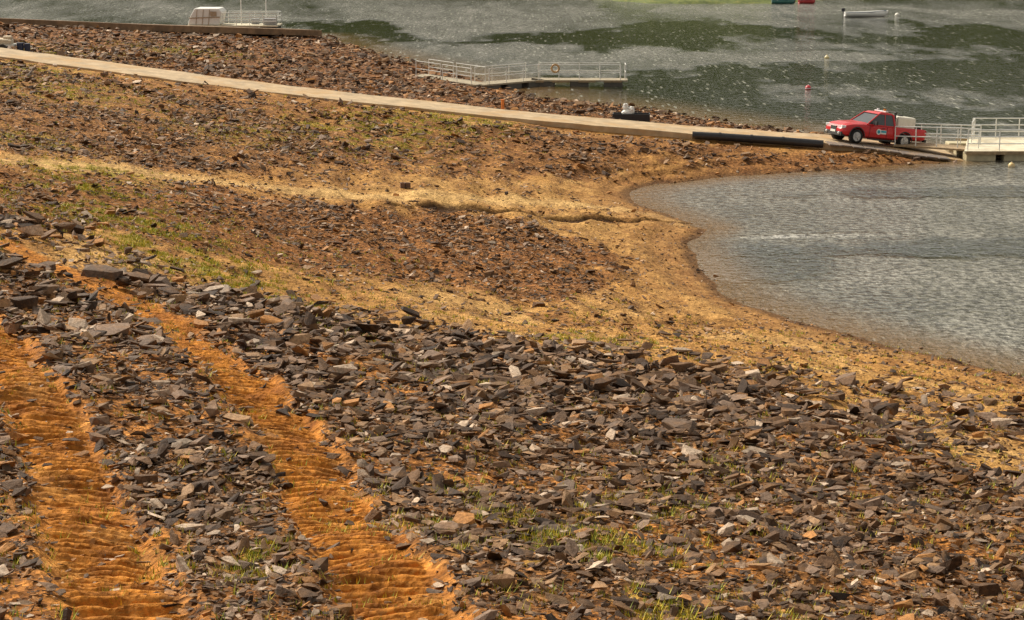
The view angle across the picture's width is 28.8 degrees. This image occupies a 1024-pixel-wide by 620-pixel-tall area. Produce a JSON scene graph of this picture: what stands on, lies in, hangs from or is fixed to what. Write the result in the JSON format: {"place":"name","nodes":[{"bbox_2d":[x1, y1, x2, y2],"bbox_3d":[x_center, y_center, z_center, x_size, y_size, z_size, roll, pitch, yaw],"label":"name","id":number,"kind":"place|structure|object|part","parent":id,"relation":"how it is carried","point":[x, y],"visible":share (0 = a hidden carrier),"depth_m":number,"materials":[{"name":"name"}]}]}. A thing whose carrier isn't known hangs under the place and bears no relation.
{"place":"outdoors","nodes":[
{"label":"outdoors","id":0,"kind":"place"},
{"bbox_2d":[0,24,1023,619],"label":"ground","id":1,"kind":"structure","parent":0,"point":[416,572],"depth_m":51.20,"materials":[{"name":"soil"}]},
{"bbox_2d":[0,36,31,51],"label":"equipment trailer","id":2,"kind":"object","parent":1,"relation":"on","point":[5,41],"visible":0.83,"depth_m":116.69,"materials":[{"name":"metal"}]},
{"bbox_2d":[0,18,321,35],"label":"concrete jetty ramp","id":3,"kind":"structure","parent":1,"relation":"on","point":[206,29],"depth_m":164.75,"materials":[{"name":"grey concrete"}]},
{"bbox_2d":[0,22,557,99],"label":"rubble stones","id":4,"kind":"object","parent":1,"relation":"on","point":[382,59],"visible":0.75,"depth_m":144.81,"materials":[{"name":"stone"}]},
{"bbox_2d":[400,182,410,187],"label":"concrete block","id":5,"kind":"object","parent":1,"relation":"on","point":[405,184],"depth_m":78.31,"materials":[{"name":"brown concrete"}]},
{"bbox_2d":[0,37,956,202],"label":"rubble stones","id":6,"kind":"object","parent":1,"relation":"on","point":[403,88],"visible":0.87,"depth_m":100.08,"materials":[{"name":"stone"}]},
{"bbox_2d":[0,48,962,160],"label":"concrete slipway","id":7,"kind":"structure","parent":1,"relation":"on","point":[631,127],"depth_m":104.60,"materials":[{"name":"beige concrete"}]},
{"bbox_2d":[824,108,925,147],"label":"pickup truck","id":8,"kind":"object","parent":7,"relation":"on","point":[878,125],"visible":0.96,"depth_m":102.83,"materials":[{"name":"red paint"}]},
{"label":"windows","id":9,"kind":"part","parent":8,"relation":"part of","materials":[{"name":"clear glass"}]},
{"bbox_2d":[501,99,504,108],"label":"orange marker post","id":10,"kind":"object","parent":1,"relation":"on","point":[502,103],"visible":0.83,"depth_m":106.27,"materials":[{"name":"plastic"}]},
{"bbox_2d":[0,421,1023,619],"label":"slate rocks","id":11,"kind":"object","parent":1,"relation":"on","point":[223,508],"visible":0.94,"depth_m":21.05,"materials":[{"name":"grey stone"}]},
{"bbox_2d":[0,211,1023,458],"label":"slate rocks","id":12,"kind":"object","parent":1,"relation":"on","point":[668,383],"visible":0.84,"depth_m":41.36,"materials":[{"name":"grey stone"}]},
{"bbox_2d":[0,95,1023,401],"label":"rubble stones","id":13,"kind":"object","parent":1,"relation":"on","point":[180,187],"visible":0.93,"depth_m":64.38,"materials":[{"name":"stone"}]},
{"bbox_2d":[0,36,1023,619],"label":"grass tufts","id":14,"kind":"object","parent":1,"relation":"on","point":[276,294],"visible":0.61,"depth_m":34.72,"materials":[{"name":"plant"}]},
{"bbox_2d":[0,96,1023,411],"bbox_3d":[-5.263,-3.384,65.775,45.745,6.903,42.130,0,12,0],"label":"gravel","id":15,"kind":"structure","parent":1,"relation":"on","point":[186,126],"depth_m":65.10,"materials":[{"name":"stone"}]},
{"bbox_2d":[0,418,1023,619],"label":"slate chips","id":16,"kind":"object","parent":1,"relation":"on","point":[518,567],"visible":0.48,"depth_m":20.20,"materials":[{"name":"grey stone"}]},
{"bbox_2d":[0,238,1023,527],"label":"slate chips","id":17,"kind":"object","parent":1,"relation":"on","point":[546,398],"visible":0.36,"depth_m":31.11,"materials":[{"name":"grey stone"}]},
{"bbox_2d":[0,299,1023,528],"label":"slate rocks","id":18,"kind":"object","parent":1,"relation":"on","point":[613,426],"visible":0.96,"depth_m":30.09,"materials":[{"name":"grey stone"}]},
{"bbox_2d":[81,264,996,497],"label":"boulders","id":19,"kind":"object","parent":1,"relation":"on","point":[109,273],"visible":0.56,"depth_m":37.67,"materials":[{"name":"stone"}]},
{"bbox_2d":[613,103,649,121],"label":"black trough","id":20,"kind":"object","parent":1,"relation":"on","point":[628,113],"visible":0.9,"depth_m":109.83,"materials":[{"name":"plastic"}]},
{"bbox_2d":[612,0,797,3],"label":"shore","id":21,"kind":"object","parent":1,"relation":"on","point":[705,1],"depth_m":235.29,"materials":[{"name":"green plant"}]},
{"bbox_2d":[692,131,823,147],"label":"black pipe","id":22,"kind":"object","parent":1,"relation":"on","point":[719,136],"visible":1,"depth_m":101.30,"materials":[{"name":"plastic"}]},
{"bbox_2d":[0,0,1023,376],"bbox_3d":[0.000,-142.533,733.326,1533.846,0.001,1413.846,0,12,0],"label":"water","id":23,"kind":"structure","parent":0,"point":[918,256],"depth_m":130.57,"materials":[{"name":"grey liquid"}]},
{"bbox_2d":[188,0,282,27],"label":"work pontoon","id":24,"kind":"object","parent":23,"relation":"on","point":[207,16],"visible":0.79,"depth_m":188.74,"materials":[{"name":"white paint"}]},
{"bbox_2d":[415,59,627,88],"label":"mooring jetty","id":25,"kind":"object","parent":23,"relation":"on","point":[538,81],"visible":0.89,"depth_m":138.09,"materials":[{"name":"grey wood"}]},
{"bbox_2d":[771,0,795,3],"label":"moored dinghy","id":26,"kind":"object","parent":23,"relation":"on","point":[783,1],"visible":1,"depth_m":234.37,"materials":[{"name":"teal plastic"}]},
{"bbox_2d":[798,0,814,3],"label":"moored dinghy","id":27,"kind":"object","parent":23,"relation":"on","point":[806,1],"visible":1,"depth_m":234.59,"materials":[{"name":"red plastic"}]},
{"bbox_2d":[841,8,887,16],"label":"rowing boat","id":28,"kind":"object","parent":23,"relation":"on","point":[881,13],"visible":1,"depth_m":211.01,"materials":[{"name":"white paint"}]},
{"bbox_2d":[945,118,1023,160],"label":"floating pontoon","id":29,"kind":"object","parent":23,"relation":"on","point":[1005,149],"visible":0.96,"depth_m":101.41,"materials":[{"name":"plastic"}]},
{"bbox_2d":[892,123,981,150],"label":"access gangway","id":30,"kind":"object","parent":29,"relation":"on","point":[940,146],"visible":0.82,"depth_m":102.74,"materials":[{"name":"grey metal"}]}
]}

